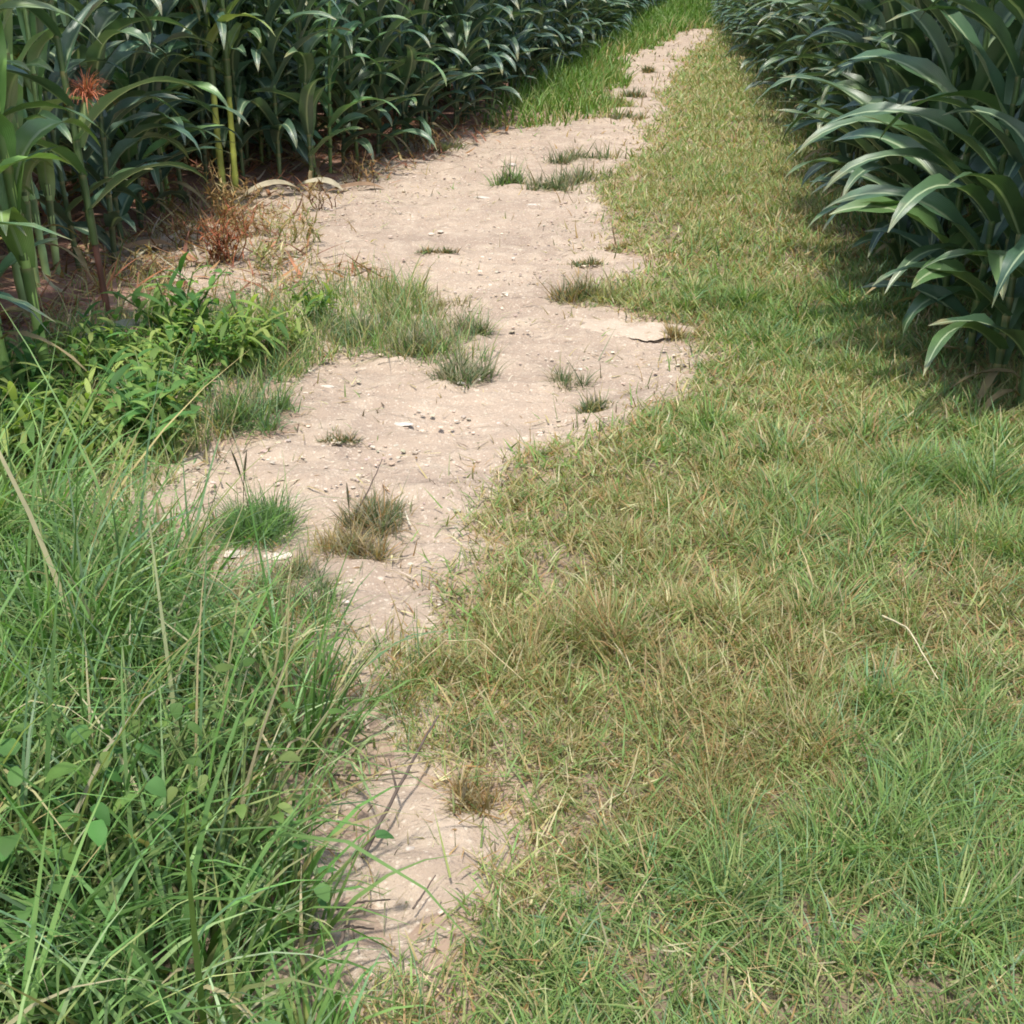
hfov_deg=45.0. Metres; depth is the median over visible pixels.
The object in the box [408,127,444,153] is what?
dry weed
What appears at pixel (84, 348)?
leafy weed
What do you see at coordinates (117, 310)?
leafy weed
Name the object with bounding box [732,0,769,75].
corn plant
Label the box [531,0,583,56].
corn plant
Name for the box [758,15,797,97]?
corn plant
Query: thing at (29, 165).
corn plant
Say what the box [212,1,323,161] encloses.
corn plant
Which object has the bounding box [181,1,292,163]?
corn plant
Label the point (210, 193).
dry weed
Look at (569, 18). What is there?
corn plant
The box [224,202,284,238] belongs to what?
dry weed
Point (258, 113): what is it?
corn plant
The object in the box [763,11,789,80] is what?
corn plant
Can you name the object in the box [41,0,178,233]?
corn plant
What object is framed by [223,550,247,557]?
stone
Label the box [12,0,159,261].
corn plant
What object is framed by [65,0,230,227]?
corn plant
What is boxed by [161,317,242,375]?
leafy weed
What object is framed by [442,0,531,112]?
corn plant
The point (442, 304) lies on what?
grass tuft
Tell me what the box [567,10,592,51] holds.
corn plant
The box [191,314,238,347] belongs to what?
leafy weed
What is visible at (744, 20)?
corn plant
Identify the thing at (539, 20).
corn plant
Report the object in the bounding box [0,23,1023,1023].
ground
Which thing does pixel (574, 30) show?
corn plant
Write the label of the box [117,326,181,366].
leafy weed
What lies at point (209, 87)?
corn plant
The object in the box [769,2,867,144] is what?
corn plant
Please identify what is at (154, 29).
corn plant
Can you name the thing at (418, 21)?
corn plant
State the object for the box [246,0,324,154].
corn plant
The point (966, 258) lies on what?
corn plant
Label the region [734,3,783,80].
corn plant
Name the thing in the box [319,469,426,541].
grass tuft
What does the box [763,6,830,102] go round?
corn plant
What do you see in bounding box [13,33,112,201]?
corn plant
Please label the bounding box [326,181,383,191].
fallen leaf
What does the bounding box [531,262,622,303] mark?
grass tuft
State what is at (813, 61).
corn plant
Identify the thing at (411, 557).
twig
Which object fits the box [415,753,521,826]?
grass tuft
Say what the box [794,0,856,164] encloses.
corn plant
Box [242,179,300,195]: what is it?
fallen leaf
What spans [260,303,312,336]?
leafy weed
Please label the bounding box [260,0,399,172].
corn plant
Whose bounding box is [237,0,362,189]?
corn plant
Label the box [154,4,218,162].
corn plant
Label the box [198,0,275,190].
corn plant
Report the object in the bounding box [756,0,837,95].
corn plant
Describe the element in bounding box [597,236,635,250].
grass tuft
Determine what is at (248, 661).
broadleaf weed
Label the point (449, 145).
grass tuft
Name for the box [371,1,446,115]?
corn plant
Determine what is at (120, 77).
corn plant
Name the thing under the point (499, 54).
corn plant
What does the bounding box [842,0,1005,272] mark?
corn plant
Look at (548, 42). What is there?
corn plant
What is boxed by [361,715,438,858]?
twig
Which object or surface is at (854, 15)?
corn plant
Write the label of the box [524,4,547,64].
corn plant
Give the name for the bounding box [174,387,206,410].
leafy weed
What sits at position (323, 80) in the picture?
corn plant
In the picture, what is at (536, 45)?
corn plant
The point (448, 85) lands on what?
corn plant
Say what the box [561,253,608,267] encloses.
grass tuft
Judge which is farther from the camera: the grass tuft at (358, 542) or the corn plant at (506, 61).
the corn plant at (506, 61)
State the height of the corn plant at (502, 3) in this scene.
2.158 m
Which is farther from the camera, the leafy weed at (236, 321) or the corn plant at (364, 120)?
the corn plant at (364, 120)
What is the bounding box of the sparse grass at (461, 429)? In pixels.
[105,23,725,965]
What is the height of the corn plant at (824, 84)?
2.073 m
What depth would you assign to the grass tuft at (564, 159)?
9.95 m
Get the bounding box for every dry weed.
[122,242,177,285]
[156,212,206,246]
[193,198,256,264]
[202,158,262,224]
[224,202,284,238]
[247,235,291,268]
[270,206,333,250]
[293,176,348,210]
[341,150,378,182]
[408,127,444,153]
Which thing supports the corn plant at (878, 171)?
on the ground at (357, 917)
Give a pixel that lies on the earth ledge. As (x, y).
(643, 334)
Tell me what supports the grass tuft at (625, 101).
on the ground at (357, 917)
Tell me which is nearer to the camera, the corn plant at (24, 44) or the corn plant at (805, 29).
the corn plant at (24, 44)
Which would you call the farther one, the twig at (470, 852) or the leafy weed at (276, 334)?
the leafy weed at (276, 334)
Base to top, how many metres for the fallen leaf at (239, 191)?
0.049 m
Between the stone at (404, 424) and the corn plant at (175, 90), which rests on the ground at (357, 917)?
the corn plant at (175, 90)
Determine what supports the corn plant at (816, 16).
on the ground at (357, 917)
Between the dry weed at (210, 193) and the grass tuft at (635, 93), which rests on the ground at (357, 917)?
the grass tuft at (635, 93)
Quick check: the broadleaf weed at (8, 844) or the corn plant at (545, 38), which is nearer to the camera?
the broadleaf weed at (8, 844)
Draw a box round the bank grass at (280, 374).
[0,176,537,1023]
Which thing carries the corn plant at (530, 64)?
on the ground at (357, 917)
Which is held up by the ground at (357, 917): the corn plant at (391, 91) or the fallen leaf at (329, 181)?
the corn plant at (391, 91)
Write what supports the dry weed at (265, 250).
on the dirt path
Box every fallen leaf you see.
[54,319,156,364]
[108,239,174,253]
[221,189,262,196]
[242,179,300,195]
[296,177,342,189]
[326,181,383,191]
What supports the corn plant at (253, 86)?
on the ground at (357, 917)
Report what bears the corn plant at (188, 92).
on the ground at (357, 917)
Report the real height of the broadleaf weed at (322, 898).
0.221 m
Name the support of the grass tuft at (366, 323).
on the ground at (357, 917)
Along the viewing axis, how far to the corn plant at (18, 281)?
5.26 m
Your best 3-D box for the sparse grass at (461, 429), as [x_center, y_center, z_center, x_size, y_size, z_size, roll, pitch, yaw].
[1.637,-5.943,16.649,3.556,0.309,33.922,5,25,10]
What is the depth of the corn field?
20.56 m
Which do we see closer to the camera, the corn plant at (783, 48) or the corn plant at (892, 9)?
the corn plant at (892, 9)
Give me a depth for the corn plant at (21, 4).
4.09 m
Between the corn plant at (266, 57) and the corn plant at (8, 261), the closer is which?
the corn plant at (8, 261)
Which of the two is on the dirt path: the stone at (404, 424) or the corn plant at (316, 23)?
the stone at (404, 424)
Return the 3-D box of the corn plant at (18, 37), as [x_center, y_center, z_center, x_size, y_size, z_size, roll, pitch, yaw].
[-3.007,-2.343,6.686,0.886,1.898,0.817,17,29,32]
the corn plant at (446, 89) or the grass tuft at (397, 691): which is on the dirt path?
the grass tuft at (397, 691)
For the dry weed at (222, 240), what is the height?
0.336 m
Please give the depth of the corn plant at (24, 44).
6.84 m
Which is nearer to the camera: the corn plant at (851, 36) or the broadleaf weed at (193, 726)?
the broadleaf weed at (193, 726)
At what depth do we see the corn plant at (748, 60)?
16.16 m
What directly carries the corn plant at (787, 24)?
on the ground at (357, 917)
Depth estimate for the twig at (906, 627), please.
2.67 m
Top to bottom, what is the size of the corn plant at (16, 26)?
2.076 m
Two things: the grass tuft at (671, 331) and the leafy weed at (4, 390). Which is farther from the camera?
the grass tuft at (671, 331)
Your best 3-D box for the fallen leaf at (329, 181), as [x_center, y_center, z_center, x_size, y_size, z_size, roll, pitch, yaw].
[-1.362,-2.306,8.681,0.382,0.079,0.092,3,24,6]
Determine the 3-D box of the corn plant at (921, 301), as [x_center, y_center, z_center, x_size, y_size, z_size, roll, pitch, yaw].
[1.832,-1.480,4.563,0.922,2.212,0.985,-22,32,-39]
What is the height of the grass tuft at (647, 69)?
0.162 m
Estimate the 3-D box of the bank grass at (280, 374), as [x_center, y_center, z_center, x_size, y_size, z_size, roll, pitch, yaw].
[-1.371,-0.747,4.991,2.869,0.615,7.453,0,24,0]
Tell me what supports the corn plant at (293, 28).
on the ground at (357, 917)
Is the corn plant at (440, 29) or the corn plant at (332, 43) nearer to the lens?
the corn plant at (332, 43)
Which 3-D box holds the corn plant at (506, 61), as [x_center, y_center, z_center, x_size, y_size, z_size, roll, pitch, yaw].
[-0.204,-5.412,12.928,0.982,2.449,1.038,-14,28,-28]
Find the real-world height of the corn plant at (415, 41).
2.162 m
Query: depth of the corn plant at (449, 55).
12.61 m
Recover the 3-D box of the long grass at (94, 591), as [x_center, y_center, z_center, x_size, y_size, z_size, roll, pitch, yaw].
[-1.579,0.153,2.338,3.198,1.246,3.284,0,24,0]
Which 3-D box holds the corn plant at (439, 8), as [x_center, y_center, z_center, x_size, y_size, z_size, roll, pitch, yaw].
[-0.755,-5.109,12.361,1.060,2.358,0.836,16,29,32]
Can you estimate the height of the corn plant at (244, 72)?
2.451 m
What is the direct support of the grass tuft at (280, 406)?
on the ground at (357, 917)
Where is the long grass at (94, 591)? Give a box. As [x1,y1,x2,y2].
[0,303,494,1023]
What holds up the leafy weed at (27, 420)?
on the ground at (357, 917)
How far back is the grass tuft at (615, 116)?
12.35 m
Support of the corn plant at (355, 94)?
on the ground at (357, 917)
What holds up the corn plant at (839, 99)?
on the ground at (357, 917)
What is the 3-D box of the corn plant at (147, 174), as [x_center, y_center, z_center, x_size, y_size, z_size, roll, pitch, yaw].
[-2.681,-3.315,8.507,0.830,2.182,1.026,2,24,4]
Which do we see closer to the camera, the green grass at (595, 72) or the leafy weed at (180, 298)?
the leafy weed at (180, 298)
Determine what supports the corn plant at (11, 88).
on the ground at (357, 917)
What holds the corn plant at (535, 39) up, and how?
on the ground at (357, 917)
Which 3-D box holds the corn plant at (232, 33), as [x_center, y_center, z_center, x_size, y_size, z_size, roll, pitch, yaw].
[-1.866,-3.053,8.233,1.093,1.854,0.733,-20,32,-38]
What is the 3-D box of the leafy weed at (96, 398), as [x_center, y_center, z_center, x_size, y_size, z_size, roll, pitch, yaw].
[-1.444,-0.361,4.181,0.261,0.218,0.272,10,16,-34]
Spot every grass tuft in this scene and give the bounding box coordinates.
[174,363,316,450]
[188,450,324,552]
[226,503,354,603]
[230,534,371,635]
[252,327,314,369]
[284,483,414,576]
[300,290,420,350]
[316,423,362,444]
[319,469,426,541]
[350,651,449,729]
[357,283,431,322]
[373,289,473,358]
[398,285,481,311]
[413,244,461,253]
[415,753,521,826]
[421,327,514,390]
[423,304,510,339]
[427,135,474,151]
[482,151,531,185]
[513,158,579,191]
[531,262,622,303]
[535,351,603,391]
[537,156,622,187]
[539,140,627,164]
[557,260,667,310]
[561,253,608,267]
[568,383,620,413]
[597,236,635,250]
[599,101,656,120]
[608,88,641,107]
[618,84,647,97]
[640,62,656,73]
[658,310,718,341]
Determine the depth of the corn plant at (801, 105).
8.44 m
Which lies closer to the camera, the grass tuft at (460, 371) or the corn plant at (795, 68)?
the grass tuft at (460, 371)
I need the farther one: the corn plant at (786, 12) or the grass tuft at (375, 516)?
the corn plant at (786, 12)
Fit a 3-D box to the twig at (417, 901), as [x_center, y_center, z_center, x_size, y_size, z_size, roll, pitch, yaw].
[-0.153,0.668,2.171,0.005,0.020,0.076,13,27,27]
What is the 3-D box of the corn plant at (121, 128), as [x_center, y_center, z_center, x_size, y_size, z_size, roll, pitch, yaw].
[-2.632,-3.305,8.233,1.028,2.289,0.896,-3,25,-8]
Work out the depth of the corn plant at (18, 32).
7.19 m
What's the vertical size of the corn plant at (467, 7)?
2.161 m
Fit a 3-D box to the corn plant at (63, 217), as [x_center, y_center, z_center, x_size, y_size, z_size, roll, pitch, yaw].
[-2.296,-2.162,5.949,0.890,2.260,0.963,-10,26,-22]
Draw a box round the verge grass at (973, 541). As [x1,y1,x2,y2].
[309,23,1023,1023]
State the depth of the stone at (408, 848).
2.31 m
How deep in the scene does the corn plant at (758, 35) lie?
16.86 m
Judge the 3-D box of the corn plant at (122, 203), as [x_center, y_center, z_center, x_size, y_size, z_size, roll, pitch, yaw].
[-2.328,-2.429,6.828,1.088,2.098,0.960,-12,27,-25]
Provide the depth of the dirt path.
4.75 m
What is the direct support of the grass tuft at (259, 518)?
on the ground at (357, 917)
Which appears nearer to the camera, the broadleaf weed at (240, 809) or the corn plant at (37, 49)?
the broadleaf weed at (240, 809)
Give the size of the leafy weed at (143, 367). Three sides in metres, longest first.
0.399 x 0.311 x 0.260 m
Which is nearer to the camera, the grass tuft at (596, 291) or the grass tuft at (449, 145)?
the grass tuft at (596, 291)
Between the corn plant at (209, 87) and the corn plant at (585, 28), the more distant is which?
the corn plant at (585, 28)
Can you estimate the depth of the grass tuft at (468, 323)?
5.48 m
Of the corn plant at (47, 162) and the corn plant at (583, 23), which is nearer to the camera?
the corn plant at (47, 162)
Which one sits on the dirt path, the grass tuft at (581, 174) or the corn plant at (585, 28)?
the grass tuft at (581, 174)
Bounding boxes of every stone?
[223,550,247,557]
[264,552,291,560]
[394,422,412,425]
[405,846,414,850]
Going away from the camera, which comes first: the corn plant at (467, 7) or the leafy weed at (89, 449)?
the leafy weed at (89, 449)
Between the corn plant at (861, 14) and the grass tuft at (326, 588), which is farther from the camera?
the corn plant at (861, 14)
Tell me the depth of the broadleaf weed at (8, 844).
1.93 m
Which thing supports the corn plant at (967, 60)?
on the ground at (357, 917)
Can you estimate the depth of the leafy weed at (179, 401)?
4.20 m
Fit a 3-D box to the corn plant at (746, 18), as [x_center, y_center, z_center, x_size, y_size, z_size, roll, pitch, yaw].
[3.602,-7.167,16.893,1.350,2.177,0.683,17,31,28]
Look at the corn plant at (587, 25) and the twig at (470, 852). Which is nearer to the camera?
the twig at (470, 852)
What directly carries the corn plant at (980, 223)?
on the ground at (357, 917)
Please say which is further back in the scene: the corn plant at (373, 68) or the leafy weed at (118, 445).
the corn plant at (373, 68)
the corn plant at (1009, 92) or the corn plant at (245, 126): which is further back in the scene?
the corn plant at (245, 126)
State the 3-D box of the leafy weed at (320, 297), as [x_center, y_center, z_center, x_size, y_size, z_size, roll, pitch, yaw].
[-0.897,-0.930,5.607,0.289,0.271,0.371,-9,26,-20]
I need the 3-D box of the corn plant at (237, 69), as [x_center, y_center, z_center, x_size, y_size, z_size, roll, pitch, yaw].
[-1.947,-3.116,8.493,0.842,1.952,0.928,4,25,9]
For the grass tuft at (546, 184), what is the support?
on the dirt path
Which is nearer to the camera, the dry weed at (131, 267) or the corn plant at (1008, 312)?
the corn plant at (1008, 312)
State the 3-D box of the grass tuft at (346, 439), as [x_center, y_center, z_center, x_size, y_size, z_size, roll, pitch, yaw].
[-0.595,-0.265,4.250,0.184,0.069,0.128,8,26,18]
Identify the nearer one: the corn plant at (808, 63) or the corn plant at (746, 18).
the corn plant at (808, 63)
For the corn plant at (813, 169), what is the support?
on the ground at (357, 917)
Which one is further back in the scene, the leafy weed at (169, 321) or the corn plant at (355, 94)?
the corn plant at (355, 94)
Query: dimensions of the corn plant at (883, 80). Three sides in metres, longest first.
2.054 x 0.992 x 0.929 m
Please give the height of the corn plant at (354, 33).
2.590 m
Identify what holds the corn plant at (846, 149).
on the ground at (357, 917)
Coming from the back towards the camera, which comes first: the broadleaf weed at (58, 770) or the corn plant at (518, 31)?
the corn plant at (518, 31)
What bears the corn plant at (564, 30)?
on the ground at (357, 917)
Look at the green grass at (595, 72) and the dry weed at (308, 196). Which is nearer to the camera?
the dry weed at (308, 196)
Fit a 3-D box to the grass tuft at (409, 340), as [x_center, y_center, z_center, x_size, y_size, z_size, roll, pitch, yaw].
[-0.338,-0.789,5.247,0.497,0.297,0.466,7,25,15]
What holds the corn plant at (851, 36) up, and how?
on the ground at (357, 917)
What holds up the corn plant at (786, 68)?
on the ground at (357, 917)
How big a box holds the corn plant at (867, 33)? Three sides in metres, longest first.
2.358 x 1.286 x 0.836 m
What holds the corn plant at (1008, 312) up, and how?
on the ground at (357, 917)
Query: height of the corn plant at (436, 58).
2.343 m
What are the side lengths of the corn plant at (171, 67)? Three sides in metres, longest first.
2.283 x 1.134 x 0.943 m
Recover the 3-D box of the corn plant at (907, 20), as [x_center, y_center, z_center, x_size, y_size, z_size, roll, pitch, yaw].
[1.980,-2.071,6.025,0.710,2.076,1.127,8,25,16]
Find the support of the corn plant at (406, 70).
on the ground at (357, 917)
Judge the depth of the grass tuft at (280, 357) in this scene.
5.01 m
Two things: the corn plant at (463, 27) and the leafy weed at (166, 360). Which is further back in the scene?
the corn plant at (463, 27)
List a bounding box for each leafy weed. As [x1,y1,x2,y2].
[0,321,83,396]
[0,361,46,383]
[0,368,77,438]
[0,375,33,417]
[0,381,74,483]
[0,416,81,482]
[18,363,107,429]
[19,365,80,403]
[32,378,103,449]
[39,323,117,386]
[47,315,137,381]
[48,436,112,477]
[52,366,121,421]
[63,388,139,454]
[76,301,142,372]
[90,363,201,456]
[94,346,200,425]
[95,431,153,477]
[100,251,231,344]
[107,361,158,393]
[112,327,193,386]
[116,377,208,424]
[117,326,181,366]
[137,289,207,359]
[138,402,195,455]
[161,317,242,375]
[168,355,223,398]
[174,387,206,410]
[184,308,278,377]
[185,290,293,365]
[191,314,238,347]
[210,308,245,324]
[253,321,298,362]
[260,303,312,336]
[274,316,320,350]
[279,279,347,323]
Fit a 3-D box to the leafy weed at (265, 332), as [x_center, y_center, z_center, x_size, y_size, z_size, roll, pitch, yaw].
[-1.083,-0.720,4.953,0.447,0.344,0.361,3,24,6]
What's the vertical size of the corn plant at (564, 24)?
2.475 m
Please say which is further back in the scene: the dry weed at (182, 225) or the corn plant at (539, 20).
the corn plant at (539, 20)
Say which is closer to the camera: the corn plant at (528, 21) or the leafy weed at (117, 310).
the leafy weed at (117, 310)
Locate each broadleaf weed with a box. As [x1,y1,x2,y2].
[0,469,65,607]
[0,724,175,899]
[0,728,103,903]
[0,766,138,945]
[10,645,233,842]
[40,628,296,803]
[113,699,346,873]
[219,775,394,932]
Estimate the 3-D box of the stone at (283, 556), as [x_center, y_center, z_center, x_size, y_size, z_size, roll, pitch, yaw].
[-0.651,0.123,3.439,0.082,0.013,0.046,-3,24,-6]
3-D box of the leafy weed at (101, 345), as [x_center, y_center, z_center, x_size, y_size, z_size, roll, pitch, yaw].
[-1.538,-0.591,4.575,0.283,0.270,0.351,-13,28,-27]
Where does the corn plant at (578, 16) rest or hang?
on the ground at (357, 917)
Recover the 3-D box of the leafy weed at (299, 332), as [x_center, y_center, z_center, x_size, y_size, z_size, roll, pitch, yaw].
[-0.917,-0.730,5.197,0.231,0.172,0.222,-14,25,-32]
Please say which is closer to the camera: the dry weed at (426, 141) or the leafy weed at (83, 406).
the leafy weed at (83, 406)
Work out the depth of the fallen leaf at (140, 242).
6.83 m
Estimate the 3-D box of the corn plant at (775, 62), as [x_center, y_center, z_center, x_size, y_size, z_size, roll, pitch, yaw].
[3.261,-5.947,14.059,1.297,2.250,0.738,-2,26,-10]
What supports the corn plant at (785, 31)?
on the ground at (357, 917)
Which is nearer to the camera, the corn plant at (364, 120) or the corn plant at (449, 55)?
the corn plant at (364, 120)
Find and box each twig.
[332,771,417,776]
[336,899,389,909]
[337,925,373,946]
[351,460,381,520]
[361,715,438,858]
[390,553,439,560]
[412,875,435,909]
[415,639,523,680]
[462,847,511,882]
[882,615,937,678]
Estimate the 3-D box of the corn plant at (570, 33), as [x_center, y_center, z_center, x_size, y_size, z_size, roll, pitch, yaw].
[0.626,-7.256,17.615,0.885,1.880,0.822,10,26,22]
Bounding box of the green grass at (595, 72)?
[476,0,724,127]
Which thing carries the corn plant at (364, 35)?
on the ground at (357, 917)
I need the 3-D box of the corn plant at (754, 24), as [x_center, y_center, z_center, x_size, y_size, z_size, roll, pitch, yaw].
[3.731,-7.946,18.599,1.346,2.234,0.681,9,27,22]
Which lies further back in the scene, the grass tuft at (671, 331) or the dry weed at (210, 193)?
the dry weed at (210, 193)
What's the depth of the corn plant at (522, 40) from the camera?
13.31 m
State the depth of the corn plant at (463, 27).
11.13 m
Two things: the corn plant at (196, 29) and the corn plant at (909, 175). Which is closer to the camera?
the corn plant at (909, 175)
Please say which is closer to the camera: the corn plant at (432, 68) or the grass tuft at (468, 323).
the grass tuft at (468, 323)
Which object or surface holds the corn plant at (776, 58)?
on the ground at (357, 917)
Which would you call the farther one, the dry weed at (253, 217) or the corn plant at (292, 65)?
the corn plant at (292, 65)
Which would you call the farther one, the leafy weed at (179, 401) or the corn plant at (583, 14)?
the corn plant at (583, 14)
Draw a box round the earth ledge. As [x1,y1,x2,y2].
[565,317,691,340]
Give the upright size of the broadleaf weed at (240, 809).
0.308 m
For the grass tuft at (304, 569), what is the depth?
3.27 m
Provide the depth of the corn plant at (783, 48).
12.04 m
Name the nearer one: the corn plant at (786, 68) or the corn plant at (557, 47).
the corn plant at (786, 68)
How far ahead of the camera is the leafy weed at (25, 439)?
3.82 m
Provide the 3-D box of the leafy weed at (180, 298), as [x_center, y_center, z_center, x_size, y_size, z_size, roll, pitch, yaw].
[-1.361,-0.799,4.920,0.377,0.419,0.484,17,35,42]
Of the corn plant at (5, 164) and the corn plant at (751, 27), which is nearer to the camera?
the corn plant at (5, 164)
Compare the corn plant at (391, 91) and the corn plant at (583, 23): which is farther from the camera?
the corn plant at (583, 23)
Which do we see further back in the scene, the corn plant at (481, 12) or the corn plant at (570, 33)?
the corn plant at (570, 33)
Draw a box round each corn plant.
[0,0,57,287]
[0,0,95,285]
[0,0,111,235]
[0,10,20,235]
[0,17,100,374]
[0,22,66,356]
[0,36,23,236]
[0,60,51,316]
[0,153,98,400]
[0,157,53,332]
[7,0,209,320]
[10,22,90,279]
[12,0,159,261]
[12,0,206,241]
[12,9,76,191]
[13,0,150,271]
[13,2,115,198]
[13,8,94,274]
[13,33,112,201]
[13,40,71,222]
[22,184,33,195]
[31,0,189,264]
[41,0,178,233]
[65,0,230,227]
[101,11,194,168]
[103,21,158,128]
[105,0,221,222]
[106,0,150,178]
[106,0,228,211]
[107,0,265,182]
[109,0,234,218]
[113,0,248,190]
[151,52,221,170]
[154,2,262,166]
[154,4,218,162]
[155,0,250,193]
[156,0,283,166]
[167,0,247,159]
[178,0,299,185]
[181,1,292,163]
[191,0,298,167]
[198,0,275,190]
[200,0,298,164]
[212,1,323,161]
[237,0,352,179]
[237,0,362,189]
[241,0,357,177]
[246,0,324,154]
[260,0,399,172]
[271,1,341,154]
[273,0,423,167]
[276,4,358,143]
[282,0,388,140]
[305,5,369,132]
[307,0,393,133]
[312,1,371,137]
[314,0,413,160]
[332,0,442,158]
[346,0,470,150]
[347,1,446,155]
[347,3,397,124]
[354,0,462,153]
[364,0,465,140]
[364,12,453,112]
[367,0,444,125]
[368,2,429,119]
[371,0,480,139]
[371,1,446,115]
[383,4,440,117]
[389,7,483,134]
[392,4,465,105]
[418,0,453,106]
[428,0,484,105]
[429,0,497,126]
[430,0,507,131]
[430,0,515,115]
[430,0,516,124]
[434,0,514,130]
[440,0,451,90]
[440,0,482,103]
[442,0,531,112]
[449,0,535,105]
[452,4,538,95]
[460,0,536,112]
[478,0,518,108]
[480,0,540,105]
[480,0,556,93]
[482,0,554,83]
[483,0,548,97]
[497,0,540,91]
[505,0,561,87]
[509,0,571,72]
[511,0,565,90]
[520,0,566,74]
[520,0,570,81]
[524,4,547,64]
[524,4,561,79]
[531,0,568,73]
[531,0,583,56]
[532,0,562,73]
[532,0,572,65]
[533,0,573,61]
[543,0,581,65]
[543,0,591,53]
[546,0,588,68]
[548,7,585,58]
[551,0,590,63]
[560,0,592,63]
[562,0,604,49]
[563,0,602,48]
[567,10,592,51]
[568,0,606,51]
[571,1,600,48]
[571,2,593,51]
[577,0,606,49]
[580,0,615,46]
[715,0,756,56]
[717,0,770,68]
[724,4,759,56]
[728,17,762,59]
[731,8,773,68]
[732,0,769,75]
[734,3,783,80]
[734,15,760,42]
[738,1,827,86]
[740,0,768,65]
[743,3,800,100]
[743,3,811,100]
[744,9,770,54]
[745,0,868,121]
[746,0,780,79]
[746,1,825,89]
[747,0,811,110]
[747,6,776,74]
[748,12,775,81]
[751,20,801,105]
[752,0,883,219]
[754,0,817,119]
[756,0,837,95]
[757,20,793,92]
[758,0,815,111]
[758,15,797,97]
[763,0,875,186]
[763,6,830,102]
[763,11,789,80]
[763,11,866,176]
[766,26,797,97]
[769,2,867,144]
[769,7,830,128]
[770,10,869,162]
[771,0,803,106]
[771,27,817,119]
[774,10,817,133]
[775,3,793,68]
[776,12,828,141]
[777,0,828,119]
[778,0,882,199]
[778,0,1005,268]
[780,0,1015,226]
[784,0,919,221]
[788,0,839,92]
[791,3,825,114]
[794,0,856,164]
[794,7,857,166]
[796,0,1021,328]
[801,0,919,241]
[807,0,1018,255]
[811,0,995,283]
[815,4,867,150]
[817,0,874,181]
[818,0,1023,373]
[818,1,840,152]
[820,8,881,222]
[822,0,951,263]
[822,5,1023,339]
[832,0,1007,308]
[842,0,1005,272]
[865,0,1023,358]
[873,97,1023,401]
[918,105,1023,417]
[964,113,1015,281]
[972,221,982,228]
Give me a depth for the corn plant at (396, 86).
11.41 m
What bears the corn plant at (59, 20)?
on the ground at (357, 917)
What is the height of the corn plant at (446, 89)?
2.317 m
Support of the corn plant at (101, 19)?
on the ground at (357, 917)
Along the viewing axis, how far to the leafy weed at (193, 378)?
4.45 m
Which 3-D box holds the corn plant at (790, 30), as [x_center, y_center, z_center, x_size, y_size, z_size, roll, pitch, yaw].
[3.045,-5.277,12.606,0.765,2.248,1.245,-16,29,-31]
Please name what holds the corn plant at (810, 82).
on the ground at (357, 917)
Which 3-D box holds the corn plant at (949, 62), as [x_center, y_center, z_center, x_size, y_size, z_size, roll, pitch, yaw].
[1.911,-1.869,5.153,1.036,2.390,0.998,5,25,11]
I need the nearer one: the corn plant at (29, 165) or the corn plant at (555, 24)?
the corn plant at (29, 165)
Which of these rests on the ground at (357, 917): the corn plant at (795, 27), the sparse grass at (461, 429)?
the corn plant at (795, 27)
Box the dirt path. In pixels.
[90,28,713,1002]
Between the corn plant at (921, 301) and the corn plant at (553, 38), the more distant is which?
the corn plant at (553, 38)
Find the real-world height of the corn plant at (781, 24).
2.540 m
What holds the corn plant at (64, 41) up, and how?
on the ground at (357, 917)
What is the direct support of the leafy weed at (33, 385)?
on the ground at (357, 917)
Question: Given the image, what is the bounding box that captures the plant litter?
[0,103,695,1021]
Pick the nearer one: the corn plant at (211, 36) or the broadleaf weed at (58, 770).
the broadleaf weed at (58, 770)
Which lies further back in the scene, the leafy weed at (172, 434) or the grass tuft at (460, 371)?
the grass tuft at (460, 371)
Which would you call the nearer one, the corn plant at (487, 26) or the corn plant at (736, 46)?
the corn plant at (487, 26)
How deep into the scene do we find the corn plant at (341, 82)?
9.32 m
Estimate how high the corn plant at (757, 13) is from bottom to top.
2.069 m
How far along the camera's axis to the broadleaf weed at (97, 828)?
2.02 m
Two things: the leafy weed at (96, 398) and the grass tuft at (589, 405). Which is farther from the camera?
the grass tuft at (589, 405)
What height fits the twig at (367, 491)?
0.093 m
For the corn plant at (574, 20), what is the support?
on the ground at (357, 917)
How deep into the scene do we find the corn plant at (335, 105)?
10.40 m
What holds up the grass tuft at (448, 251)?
on the dirt path
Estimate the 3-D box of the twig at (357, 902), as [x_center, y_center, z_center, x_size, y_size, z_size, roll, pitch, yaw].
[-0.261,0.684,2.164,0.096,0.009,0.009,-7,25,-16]
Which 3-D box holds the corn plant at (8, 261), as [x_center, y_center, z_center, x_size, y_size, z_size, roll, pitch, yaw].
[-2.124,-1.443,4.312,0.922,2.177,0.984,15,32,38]
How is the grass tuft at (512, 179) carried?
on the dirt path
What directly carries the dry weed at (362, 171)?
on the dirt path
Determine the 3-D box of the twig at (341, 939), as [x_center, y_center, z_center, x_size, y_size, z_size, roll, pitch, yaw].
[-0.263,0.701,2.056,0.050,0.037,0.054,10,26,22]
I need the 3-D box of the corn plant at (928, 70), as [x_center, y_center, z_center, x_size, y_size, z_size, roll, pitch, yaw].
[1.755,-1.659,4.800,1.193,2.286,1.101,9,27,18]
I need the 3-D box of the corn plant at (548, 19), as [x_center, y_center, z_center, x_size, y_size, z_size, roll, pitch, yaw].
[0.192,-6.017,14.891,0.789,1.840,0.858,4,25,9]
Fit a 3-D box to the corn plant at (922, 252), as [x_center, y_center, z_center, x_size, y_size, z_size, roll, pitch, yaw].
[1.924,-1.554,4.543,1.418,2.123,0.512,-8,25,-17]
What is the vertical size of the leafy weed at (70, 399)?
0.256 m

